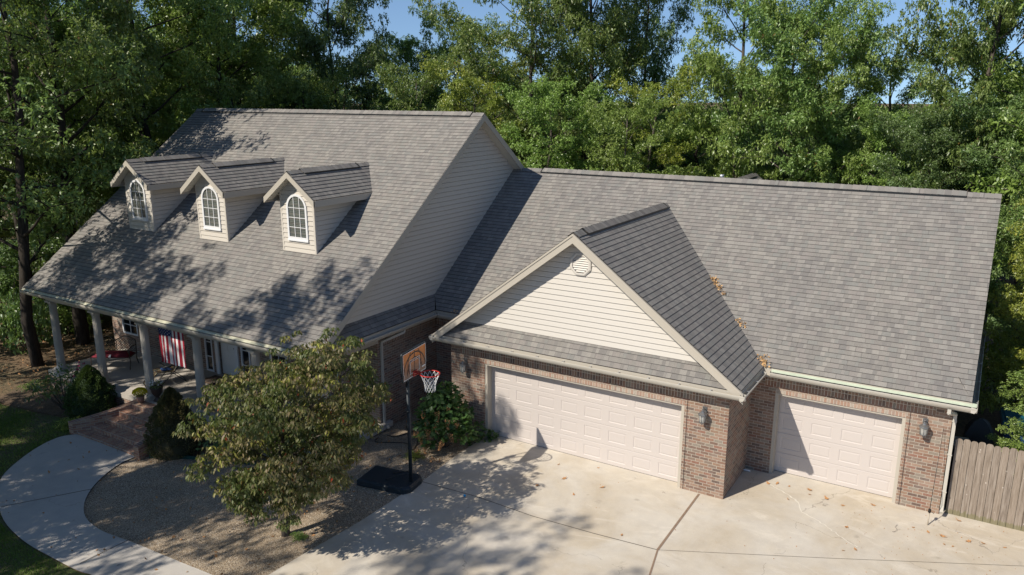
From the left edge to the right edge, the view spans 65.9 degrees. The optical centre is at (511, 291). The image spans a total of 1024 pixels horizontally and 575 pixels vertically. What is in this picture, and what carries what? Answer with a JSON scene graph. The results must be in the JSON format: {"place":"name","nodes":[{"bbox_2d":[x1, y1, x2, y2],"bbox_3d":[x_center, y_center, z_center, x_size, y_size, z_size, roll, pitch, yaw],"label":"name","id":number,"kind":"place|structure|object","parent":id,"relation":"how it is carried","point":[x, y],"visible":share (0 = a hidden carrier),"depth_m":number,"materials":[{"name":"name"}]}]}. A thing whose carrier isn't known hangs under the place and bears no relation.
{"place":"outdoors","nodes":[
{"label":"outdoors","id":0,"kind":"place"},
{"bbox_2d":[0,403,86,574],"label":"lawn","id":1,"kind":"structure","parent":0,"point":[41,419],"depth_m":22.23,"materials":[{"name":"plant"}]},
{"bbox_2d":[205,375,228,385],"bbox_3d":[-9.830,2.948,26.248,0.960,0.016,0.680,9,16,30],"label":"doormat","id":2,"kind":"object","parent":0,"point":[208,380],"visible":0.39,"depth_m":26.34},
{"bbox_2d":[0,102,1023,574],"bbox_3d":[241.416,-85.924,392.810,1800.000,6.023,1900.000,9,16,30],"label":"ground","id":3,"kind":"structure","parent":0,"point":[8,360],"depth_m":29.70,"materials":[{"name":"green soil"}]},
{"bbox_2d":[0,303,6,329],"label":"woodland shrub","id":4,"kind":"object","parent":3,"relation":"on","point":[1,308],"visible":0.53,"depth_m":31.18,"materials":[{"name":"green plant"}]},
{"bbox_2d":[0,268,19,339],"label":"woodland shrub","id":5,"kind":"object","parent":3,"relation":"on","point":[6,299],"visible":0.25,"depth_m":32.41,"materials":[{"name":"green plant"}]},
{"bbox_2d":[6,237,46,272],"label":"woodland shrub","id":6,"kind":"object","parent":3,"relation":"on","point":[14,241],"visible":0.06,"depth_m":43.93,"materials":[{"name":"green plant"}]},
{"bbox_2d":[13,241,47,275],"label":"woodland shrub","id":7,"kind":"object","parent":3,"relation":"on","point":[38,265],"visible":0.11,"depth_m":41.16,"materials":[{"name":"green plant"}]},
{"bbox_2d":[0,290,65,354],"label":"woodland shrub","id":8,"kind":"object","parent":3,"relation":"on","point":[16,332],"visible":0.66,"depth_m":31.04,"materials":[{"name":"green plant"}]},
{"bbox_2d":[0,386,72,416],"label":"planting bed","id":9,"kind":"object","parent":3,"relation":"on","point":[19,396],"visible":0.39,"depth_m":26.20,"materials":[{"name":"brown soil"}]},
{"bbox_2d":[16,379,44,390],"bbox_3d":[-16.558,3.216,27.164,0.860,0.448,1.033,0,14,-1],"label":"plant","id":10,"kind":"object","parent":9,"relation":"on","point":[22,387],"visible":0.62,"depth_m":27.06,"materials":[{"name":"green plant"}]},
{"bbox_2d":[24,361,84,408],"bbox_3d":[-14.512,3.035,25.464,1.910,1.792,2.296,1,14,3],"label":"rose bush","id":11,"kind":"object","parent":9,"relation":"on","point":[59,382],"visible":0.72,"depth_m":25.20,"materials":[{"name":"green plant"}]},
{"bbox_2d":[52,416,81,431],"bbox_3d":[-13.558,4.024,24.187,0.883,0.333,0.818,-3,14,-12],"label":"plant","id":12,"kind":"object","parent":9,"relation":"on","point":[66,427],"visible":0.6,"depth_m":24.11,"materials":[{"name":"green plant"}]},
{"bbox_2d":[62,364,116,418],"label":"dwarf spruce","id":13,"kind":"object","parent":9,"relation":"on","point":[90,394],"visible":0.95,"depth_m":24.72,"materials":[{"name":"green plant"}]},
{"bbox_2d":[0,4,90,304],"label":"forest tree","id":14,"kind":"object","parent":3,"relation":"on","point":[5,234],"visible":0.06,"depth_m":36.01,"materials":[{"name":"green plant"}]},
{"bbox_2d":[0,26,102,310],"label":"forest tree","id":15,"kind":"object","parent":3,"relation":"on","point":[8,261],"visible":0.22,"depth_m":32.58,"materials":[{"name":"green plant"}]},
{"bbox_2d":[17,295,86,332],"bbox_3d":[-19.609,0.418,34.768,4.077,2.568,3.780,1,14,4],"label":"woodland shrub","id":16,"kind":"object","parent":3,"relation":"on","point":[58,309],"visible":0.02,"depth_m":33.86,"materials":[{"name":"green plant"}]},
{"bbox_2d":[37,303,103,340],"bbox_3d":[-18.911,1.020,33.550,3.183,1.872,3.433,8,16,29],"label":"woodland shrub","id":17,"kind":"object","parent":3,"relation":"on","point":[66,314],"visible":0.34,"depth_m":33.08,"materials":[{"name":"green plant"}]},
{"bbox_2d":[7,2,137,213],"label":"forest tree","id":18,"kind":"object","parent":3,"relation":"on","point":[65,95],"depth_m":45.22,"materials":[{"name":"green plant"}]},
{"bbox_2d":[0,0,158,366],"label":"oak tree","id":19,"kind":"object","parent":3,"relation":"on","point":[36,230],"visible":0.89,"depth_m":27.89,"materials":[{"name":"green plant"}]},
{"bbox_2d":[0,0,164,345],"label":"oak tree","id":20,"kind":"object","parent":3,"relation":"on","point":[116,13],"visible":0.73,"depth_m":29.66,"materials":[{"name":"green plant"}]},
{"bbox_2d":[0,6,177,216],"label":"forest tree","id":21,"kind":"object","parent":3,"relation":"on","point":[94,207],"depth_m":40.19,"materials":[{"name":"green plant"}]},
{"bbox_2d":[0,434,211,574],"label":"walkway","id":22,"kind":"structure","parent":3,"relation":"on","point":[31,486],"depth_m":19.25,"materials":[{"name":"concrete"}]},
{"bbox_2d":[68,399,155,460],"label":"front steps","id":23,"kind":"structure","parent":3,"relation":"on","point":[123,428],"depth_m":23.59,"materials":[{"name":"brick"}]},
{"bbox_2d":[132,387,147,401],"bbox_3d":[-11.488,3.159,24.343,0.501,0.458,0.479,9,16,30],"label":"mum pot","id":24,"kind":"object","parent":23,"relation":"on","point":[140,397],"visible":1,"depth_m":24.26,"materials":[{"name":"green ceramic"}]},
{"bbox_2d":[34,10,236,211],"bbox_3d":[-18.892,-6.687,39.597,9.579,14.332,11.362,4,15,15],"label":"forest tree","id":25,"kind":"object","parent":3,"relation":"on","point":[157,140],"visible":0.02,"depth_m":36.43,"materials":[{"name":"green plant"}]},
{"bbox_2d":[19,0,265,203],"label":"oak tree","id":26,"kind":"object","parent":3,"relation":"on","point":[211,33],"visible":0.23,"depth_m":34.28,"materials":[{"name":"green plant"}]},
{"bbox_2d":[129,14,280,133],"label":"forest tree","id":27,"kind":"object","parent":3,"relation":"on","point":[250,76],"visible":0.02,"depth_m":43.02,"materials":[{"name":"green plant"}]},
{"bbox_2d":[0,324,430,574],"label":"ground leaf litter","id":28,"kind":"object","parent":3,"relation":"on","point":[173,536],"visible":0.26,"depth_m":21.19,"materials":[{"name":"brown plant"}]},
{"bbox_2d":[180,59,280,109],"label":"oak tree","id":29,"kind":"object","parent":3,"relation":"on","point":[258,94],"visible":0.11,"depth_m":35.88,"materials":[{"name":"green plant"}]},
{"bbox_2d":[119,0,350,145],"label":"oak tree","id":30,"kind":"object","parent":3,"relation":"on","point":[280,24],"visible":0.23,"depth_m":38.50,"materials":[{"name":"green plant"}]},
{"bbox_2d":[132,0,338,108],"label":"oak tree","id":31,"kind":"object","parent":3,"relation":"on","point":[283,63],"visible":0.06,"depth_m":41.77,"materials":[{"name":"green plant"}]},
{"bbox_2d":[209,43,328,108],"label":"forest tree","id":32,"kind":"object","parent":3,"relation":"on","point":[303,68],"visible":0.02,"depth_m":48.98,"materials":[{"name":"green plant"}]},
{"bbox_2d":[84,406,483,574],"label":"gravel","id":33,"kind":"structure","parent":3,"relation":"on","point":[125,495],"depth_m":18.60,"materials":[{"name":"brown gravel"}]},
{"bbox_2d":[142,386,204,461],"bbox_3d":[-9.577,3.659,22.300,1.642,2.102,1.625,-3,14,-11],"label":"juniper shrub","id":34,"kind":"object","parent":33,"relation":"on","point":[169,414],"visible":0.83,"depth_m":21.95,"materials":[{"name":"green plant"}]},
{"bbox_2d":[149,455,259,465],"bbox_3d":[-7.987,4.577,21.617,4.492,0.423,0.403,4,15,17],"label":"bed edging","id":35,"kind":"object","parent":33,"relation":"on","point":[194,457],"visible":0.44,"depth_m":22.04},
{"bbox_2d":[196,434,249,461],"bbox_3d":[-7.894,4.297,21.684,1.722,0.986,1.433,7,16,25],"label":"boxwood shrub","id":36,"kind":"object","parent":33,"relation":"on","point":[216,444],"visible":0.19,"depth_m":21.67,"materials":[{"name":"green plant"}]},
{"bbox_2d":[192,439,302,466],"bbox_3d":[-7.857,4.558,21.641,5.550,0.428,1.580,9,16,30],"label":"mulch strip","id":37,"kind":"object","parent":33,"relation":"on","point":[204,450],"visible":0.17,"depth_m":22.47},
{"bbox_2d":[172,327,394,536],"bbox_3d":[-4.620,3.220,16.477,4.110,4.694,4.322,3,14,10],"label":"dogwood tree","id":38,"kind":"object","parent":33,"relation":"on","point":[287,435],"visible":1,"depth_m":15.54,"materials":[{"name":"green plant"}]},
{"bbox_2d":[290,531,308,541],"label":"plant","id":39,"kind":"object","parent":33,"relation":"on","point":[297,535],"visible":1,"depth_m":16.92,"materials":[{"name":"green plant"}]},
{"bbox_2d":[375,424,418,449],"bbox_3d":[-3.153,4.061,22.190,1.335,0.179,1.924,2,14,8],"label":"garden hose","id":40,"kind":"object","parent":33,"relation":"on","point":[396,436],"visible":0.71,"depth_m":21.89,"materials":[{"name":"green rubber"}]},
{"bbox_2d":[357,341,439,494],"bbox_3d":[-2.649,2.981,18.804,2.120,3.580,1.120,6,15,22],"label":"basketball hoop","id":41,"kind":"object","parent":33,"relation":"on","point":[391,480],"visible":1,"depth_m":18.84,"materials":[{"name":"black plastic"}]},
{"bbox_2d":[403,450,425,462],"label":"plant","id":42,"kind":"object","parent":33,"relation":"on","point":[414,455],"visible":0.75,"depth_m":20.64,"materials":[{"name":"green plant"}]},
{"bbox_2d":[412,380,499,462],"bbox_3d":[-1.561,3.422,21.055,2.337,2.032,1.867,2,14,7],"label":"oakleaf hydrangea","id":43,"kind":"object","parent":33,"relation":"on","point":[448,403],"visible":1,"depth_m":20.84,"materials":[{"name":"green plant"}]},
{"bbox_2d":[246,64,339,90],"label":"forest tree","id":44,"kind":"object","parent":3,"relation":"on","point":[293,73],"visible":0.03,"depth_m":52.67,"materials":[{"name":"green plant"}]},
{"bbox_2d":[243,54,352,109],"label":"oak tree","id":45,"kind":"object","parent":3,"relation":"on","point":[317,101],"visible":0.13,"depth_m":39.12,"materials":[{"name":"green plant"}]},
{"bbox_2d":[290,65,349,108],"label":"forest tree","id":46,"kind":"object","parent":3,"relation":"on","point":[311,71],"visible":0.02,"depth_m":63.09,"materials":[{"name":"green plant"}]},
{"bbox_2d":[250,0,399,109],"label":"oak tree","id":47,"kind":"object","parent":3,"relation":"on","point":[367,61],"visible":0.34,"depth_m":41.39,"materials":[{"name":"green plant"}]},
{"bbox_2d":[300,37,395,109],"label":"forest tree","id":48,"kind":"object","parent":3,"relation":"on","point":[344,74],"visible":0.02,"depth_m":50.63,"materials":[{"name":"green plant"}]},
{"bbox_2d":[326,77,386,109],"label":"forest tree","id":49,"kind":"object","parent":3,"relation":"on","point":[355,97],"visible":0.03,"depth_m":57.79,"materials":[{"name":"green plant"}]},
{"bbox_2d":[351,31,454,110],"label":"oak tree","id":50,"kind":"object","parent":3,"relation":"on","point":[406,46],"visible":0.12,"depth_m":45.01,"materials":[{"name":"green plant"}]},
{"bbox_2d":[365,52,475,110],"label":"oak tree","id":51,"kind":"object","parent":3,"relation":"on","point":[400,90],"visible":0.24,"depth_m":39.49,"materials":[{"name":"green plant"}]},
{"bbox_2d":[403,0,500,111],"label":"oak tree","id":52,"kind":"object","parent":3,"relation":"on","point":[429,23],"visible":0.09,"depth_m":44.75,"materials":[{"name":"green plant"}]},
{"bbox_2d":[416,51,532,141],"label":"oak tree","id":53,"kind":"object","parent":3,"relation":"on","point":[460,85],"visible":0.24,"depth_m":37.29,"materials":[{"name":"green plant"}]},
{"bbox_2d":[439,46,543,159],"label":"oak tree","id":54,"kind":"object","parent":3,"relation":"on","point":[458,108],"visible":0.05,"depth_m":42.41,"materials":[{"name":"green plant"}]},
{"bbox_2d":[19,108,1001,513],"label":"brick house","id":55,"kind":"structure","parent":3,"relation":"on","point":[227,240],"depth_m":21.49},
{"bbox_2d":[88,335,138,369],"bbox_3d":[-13.891,2.110,27.507,1.399,1.045,0.710,0,14,0],"label":"porch bench","id":56,"kind":"object","parent":55,"relation":"on","point":[117,353],"visible":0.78,"depth_m":27.63,"materials":[{"name":"brown metal"}]},
{"bbox_2d":[122,319,138,335],"bbox_3d":[-14.108,0.869,29.086,0.900,1.430,0.063,9,16,30],"label":"window","id":57,"kind":"structure","parent":55,"relation":"in","point":[129,327],"depth_m":29.23,"materials":[{"name":"white plastic"}]},
{"bbox_2d":[149,379,163,401],"bbox_3d":[-11.021,3.037,24.479,0.434,0.708,0.453,9,16,30],"label":"urn planter","id":58,"kind":"object","parent":55,"relation":"on","point":[156,390],"visible":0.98,"depth_m":24.41,"materials":[{"name":"brown plastic"}]},
{"bbox_2d":[143,345,186,386],"bbox_3d":[-11.430,2.422,25.980,1.364,1.191,0.696,-9,17,-33],"label":"zero gravity recliner","id":59,"kind":"object","parent":55,"relation":"on","point":[172,371],"visible":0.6,"depth_m":25.95,"materials":[{"name":"black fabric"}]},
{"bbox_2d":[158,327,185,367],"bbox_3d":[-10.350,1.511,24.020,1.290,1.532,0.067,9,16,30],"label":"flag","id":60,"kind":"object","parent":55,"relation":"attached to","point":[172,347],"visible":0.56,"depth_m":24.06,"materials":[{"name":"multicoloured fabric"}]},
{"bbox_2d":[204,338,214,371],"bbox_3d":[-10.349,1.698,26.915,0.380,2.080,0.063,9,16,30],"label":"window","id":61,"kind":"structure","parent":55,"relation":"in","point":[208,343],"depth_m":27.05,"materials":[{"name":"white plastic"}]},
{"bbox_2d":[220,342,235,375],"bbox_3d":[-9.519,1.840,26.493,0.800,2.010,0.090,9,16,30],"label":"entry door","id":62,"kind":"structure","parent":55,"relation":"in","point":[227,350],"depth_m":26.63,"materials":[{"name":"paint"}]},
{"bbox_2d":[240,347,250,378],"bbox_3d":[-8.769,1.934,25.973,0.430,2.080,0.063,9,16,30],"label":"window","id":63,"kind":"structure","parent":55,"relation":"in","point":[245,355],"depth_m":26.07,"materials":[{"name":"white plastic"}]},
{"bbox_2d":[270,354,286,368],"bbox_3d":[-7.444,1.996,25.150,0.760,1.700,0.063,9,16,30],"label":"window","id":64,"kind":"structure","parent":55,"relation":"in","point":[275,357],"depth_m":25.19,"materials":[{"name":"black glass"}]},
{"bbox_2d":[492,366,681,481],"bbox_3d":[1.792,3.306,20.477,5.486,2.142,0.032,9,16,30],"label":"garage door","id":65,"kind":"structure","parent":55,"relation":"in","point":[634,433],"depth_m":20.36,"materials":[{"name":"paint"}]},
{"bbox_2d":[710,275,770,367],"bbox_3d":[5.743,0.681,20.138,0.413,1.721,3.145,-3,14,-13],"label":"valley leaf drift","id":66,"kind":"object","parent":55,"relation":"on","point":[764,361],"visible":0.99,"depth_m":20.02,"materials":[{"name":"brown plant"}]},
{"bbox_2d":[774,396,901,497],"bbox_3d":[7.813,3.663,19.058,2.743,2.142,0.032,9,16,30],"label":"garage door","id":67,"kind":"structure","parent":55,"relation":"in","point":[836,445],"depth_m":19.03,"materials":[{"name":"paint"}]},
{"bbox_2d":[413,0,620,168],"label":"oak tree","id":68,"kind":"object","parent":3,"relation":"on","point":[492,55],"visible":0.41,"depth_m":37.69,"materials":[{"name":"green plant"}]},
{"bbox_2d":[460,80,592,162],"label":"forest tree","id":69,"kind":"object","parent":3,"relation":"on","point":[513,150],"visible":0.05,"depth_m":43.71,"materials":[{"name":"green plant"}]},
{"bbox_2d":[493,72,614,170],"bbox_3d":[1.478,-4.374,36.738,5.927,11.365,6.083,-8,16,-29],"label":"oak tree","id":70,"kind":"object","parent":3,"relation":"on","point":[550,103],"visible":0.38,"depth_m":35.03,"materials":[{"name":"green plant"}]},
{"bbox_2d":[512,66,608,160],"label":"forest tree","id":71,"kind":"object","parent":3,"relation":"on","point":[521,76],"visible":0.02,"depth_m":51.62,"materials":[{"name":"green plant"}]},
{"bbox_2d":[494,0,668,170],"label":"oak tree","id":72,"kind":"object","parent":3,"relation":"on","point":[628,63],"visible":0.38,"depth_m":38.94,"materials":[{"name":"green plant"}]},
{"bbox_2d":[576,90,688,174],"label":"oak tree","id":73,"kind":"object","parent":3,"relation":"on","point":[605,122],"visible":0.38,"depth_m":33.20,"materials":[{"name":"green plant"}]},
{"bbox_2d":[591,99,690,170],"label":"forest tree","id":74,"kind":"object","parent":3,"relation":"on","point":[677,107],"visible":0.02,"depth_m":52.89,"materials":[{"name":"green plant"}]},
{"bbox_2d":[583,0,707,173],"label":"oak tree","id":75,"kind":"object","parent":3,"relation":"on","point":[668,48],"visible":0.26,"depth_m":40.32,"materials":[{"name":"green plant"}]},
{"bbox_2d":[601,56,707,175],"bbox_3d":[6.712,-5.299,38.189,5.135,11.764,5.317,4,15,17],"label":"oak tree","id":76,"kind":"object","parent":3,"relation":"on","point":[668,152],"visible":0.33,"depth_m":36.98,"materials":[{"name":"green plant"}]},
{"bbox_2d":[596,100,721,175],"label":"forest tree","id":77,"kind":"object","parent":3,"relation":"on","point":[668,166],"visible":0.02,"depth_m":47.53,"materials":[{"name":"green plant"}]},
{"bbox_2d":[660,127,728,173],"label":"forest tree","id":78,"kind":"object","parent":3,"relation":"on","point":[702,154],"visible":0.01,"depth_m":53.77,"materials":[{"name":"green plant"}]},
{"bbox_2d":[629,83,768,176],"bbox_3d":[9.699,-5.725,41.789,8.029,10.409,9.556,5,15,18],"label":"forest tree","id":79,"kind":"object","parent":3,"relation":"on","point":[690,128],"visible":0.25,"depth_m":39.46,"materials":[{"name":"green plant"}]},
{"bbox_2d":[664,105,761,173],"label":"forest tree","id":80,"kind":"object","parent":3,"relation":"on","point":[691,143],"visible":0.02,"depth_m":56.53,"materials":[{"name":"green plant"}]},
{"bbox_2d":[679,0,816,179],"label":"oak tree","id":81,"kind":"object","parent":3,"relation":"on","point":[720,81],"visible":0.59,"depth_m":34.69,"materials":[{"name":"green plant"}]},
{"bbox_2d":[727,77,849,179],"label":"forest tree","id":82,"kind":"object","parent":3,"relation":"on","point":[778,149],"visible":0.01,"depth_m":46.41,"materials":[{"name":"green plant"}]},
{"bbox_2d":[721,64,857,180],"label":"forest tree","id":83,"kind":"object","parent":3,"relation":"on","point":[795,101],"visible":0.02,"depth_m":51.18,"materials":[{"name":"green plant"}]},
{"bbox_2d":[729,96,870,184],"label":"forest tree","id":84,"kind":"object","parent":3,"relation":"on","point":[785,176],"visible":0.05,"depth_m":40.57,"materials":[{"name":"green plant"}]},
{"bbox_2d":[709,0,892,184],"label":"oak tree","id":85,"kind":"object","parent":3,"relation":"on","point":[752,14],"visible":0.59,"depth_m":32.65,"materials":[{"name":"green plant"}]},
{"bbox_2d":[753,0,902,184],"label":"oak tree","id":86,"kind":"object","parent":3,"relation":"on","point":[836,86],"visible":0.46,"depth_m":32.85,"materials":[{"name":"green plant"}]},
{"bbox_2d":[767,125,905,185],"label":"forest tree","id":87,"kind":"object","parent":3,"relation":"on","point":[854,147],"depth_m":43.98,"materials":[{"name":"green plant"}]},
{"bbox_2d":[820,86,965,186],"bbox_3d":[15.590,-3.390,33.493,4.938,10.633,5.113,-9,16,-31],"label":"oak tree","id":88,"kind":"object","parent":3,"relation":"on","point":[866,131],"visible":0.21,"depth_m":32.09,"materials":[{"name":"green plant"}]},
{"bbox_2d":[818,26,971,185],"bbox_3d":[16.572,-4.918,34.779,5.925,13.122,6.135,-9,17,-32],"label":"oak tree","id":89,"kind":"object","parent":3,"relation":"on","point":[858,139],"visible":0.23,"depth_m":33.61,"materials":[{"name":"green plant"}]},
{"bbox_2d":[860,99,1005,189],"bbox_3d":[14.799,-2.083,29.194,4.868,9.835,4.996,-5,15,-21],"label":"oak tree","id":90,"kind":"object","parent":3,"relation":"on","point":[937,129],"visible":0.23,"depth_m":27.45,"materials":[{"name":"green plant"}]},
{"bbox_2d":[860,124,1022,272],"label":"forest tree","id":91,"kind":"object","parent":3,"relation":"on","point":[955,189],"visible":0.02,"depth_m":35.78,"materials":[{"name":"green plant"}]},
{"bbox_2d":[873,81,1023,335],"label":"oak tree","id":92,"kind":"object","parent":3,"relation":"on","point":[978,161],"visible":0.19,"depth_m":26.70,"materials":[{"name":"green plant"}]},
{"bbox_2d":[881,0,1023,228],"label":"oak tree","id":93,"kind":"object","parent":3,"relation":"on","point":[1005,23],"visible":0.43,"depth_m":27.43,"materials":[{"name":"green plant"}]},
{"bbox_2d":[946,436,970,501],"bbox_3d":[10.516,4.183,18.614,0.380,1.340,0.760,5,15,21],"label":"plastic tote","id":94,"kind":"object","parent":3,"relation":"on","point":[952,457],"visible":0.2,"depth_m":18.60,"materials":[{"name":"plastic"}]},
{"bbox_2d":[963,418,993,482],"bbox_3d":[11.458,3.856,19.465,0.699,1.560,0.707,9,16,30],"label":"covered grill","id":95,"kind":"object","parent":3,"relation":"on","point":[977,429],"visible":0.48,"depth_m":19.23,"materials":[{"name":"black fabric"}]},
{"bbox_2d":[945,438,1023,530],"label":"wooden fence","id":96,"kind":"object","parent":3,"relation":"on","point":[979,459],"visible":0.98,"depth_m":17.37,"materials":[{"name":"brown wood"}]},
{"bbox_2d":[963,0,1023,268],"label":"oak tree","id":97,"kind":"object","parent":3,"relation":"on","point":[1006,79],"visible":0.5,"depth_m":26.87,"materials":[{"name":"green plant"}]},
{"bbox_2d":[965,99,1023,379],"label":"tree","id":98,"kind":"object","parent":3,"relation":"on","point":[1015,214],"visible":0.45,"depth_m":23.05,"materials":[{"name":"green plant"}]},
{"bbox_2d":[978,196,1023,413],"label":"tree","id":99,"kind":"object","parent":3,"relation":"on","point":[1012,365],"visible":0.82,"depth_m":20.66,"materials":[{"name":"green plant"}]},
{"bbox_2d":[979,334,1023,413],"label":"vine shrub","id":100,"kind":"object","parent":3,"relation":"on","point":[992,389],"visible":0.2,"depth_m":22.57,"materials":[{"name":"green plant"}]},
{"bbox_2d":[980,324,1023,396],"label":"vine shrub","id":101,"kind":"object","parent":3,"relation":"on","point":[998,352],"visible":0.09,"depth_m":25.58,"materials":[{"name":"green plant"}]},
{"bbox_2d":[985,370,1023,491],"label":"tree","id":102,"kind":"object","parent":3,"relation":"on","point":[1016,430],"visible":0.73,"depth_m":17.63,"materials":[{"name":"green plant"}]},
{"bbox_2d":[986,78,1023,299],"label":"forest tree","id":103,"kind":"object","parent":3,"relation":"on","point":[1013,222],"depth_m":38.70,"materials":[{"name":"green plant"}]},
{"bbox_2d":[998,407,1023,470],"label":"storage shed","id":104,"kind":"structure","parent":3,"relation":"on","point":[1010,414],"depth_m":19.72,"materials":[{"name":"blue plastic"}]},
{"bbox_2d":[1006,427,1023,469],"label":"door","id":105,"kind":"structure","parent":104,"relation":"in","point":[1008,435],"depth_m":19.58,"materials":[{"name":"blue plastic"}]},
{"bbox_2d":[0,0,1023,103],"label":"sky","id":106,"kind":"structure","parent":0,"point":[402,22],"materials":[{"name":"blue"}]},
{"bbox_2d":[269,434,1023,574],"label":"driveway","id":107,"kind":"structure","parent":0,"point":[506,515],"depth_m":17.23,"materials":[{"name":"concrete"}]},
{"bbox_2d":[927,429,943,524],"bbox_3d":[9.366,4.072,17.421,0.123,2.105,0.616,9,16,30],"label":"fishing rod","id":108,"kind":"object","parent":107,"relation":"on","point":[929,510],"visible":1,"depth_m":17.40,"materials":[{"name":"white plastic"}]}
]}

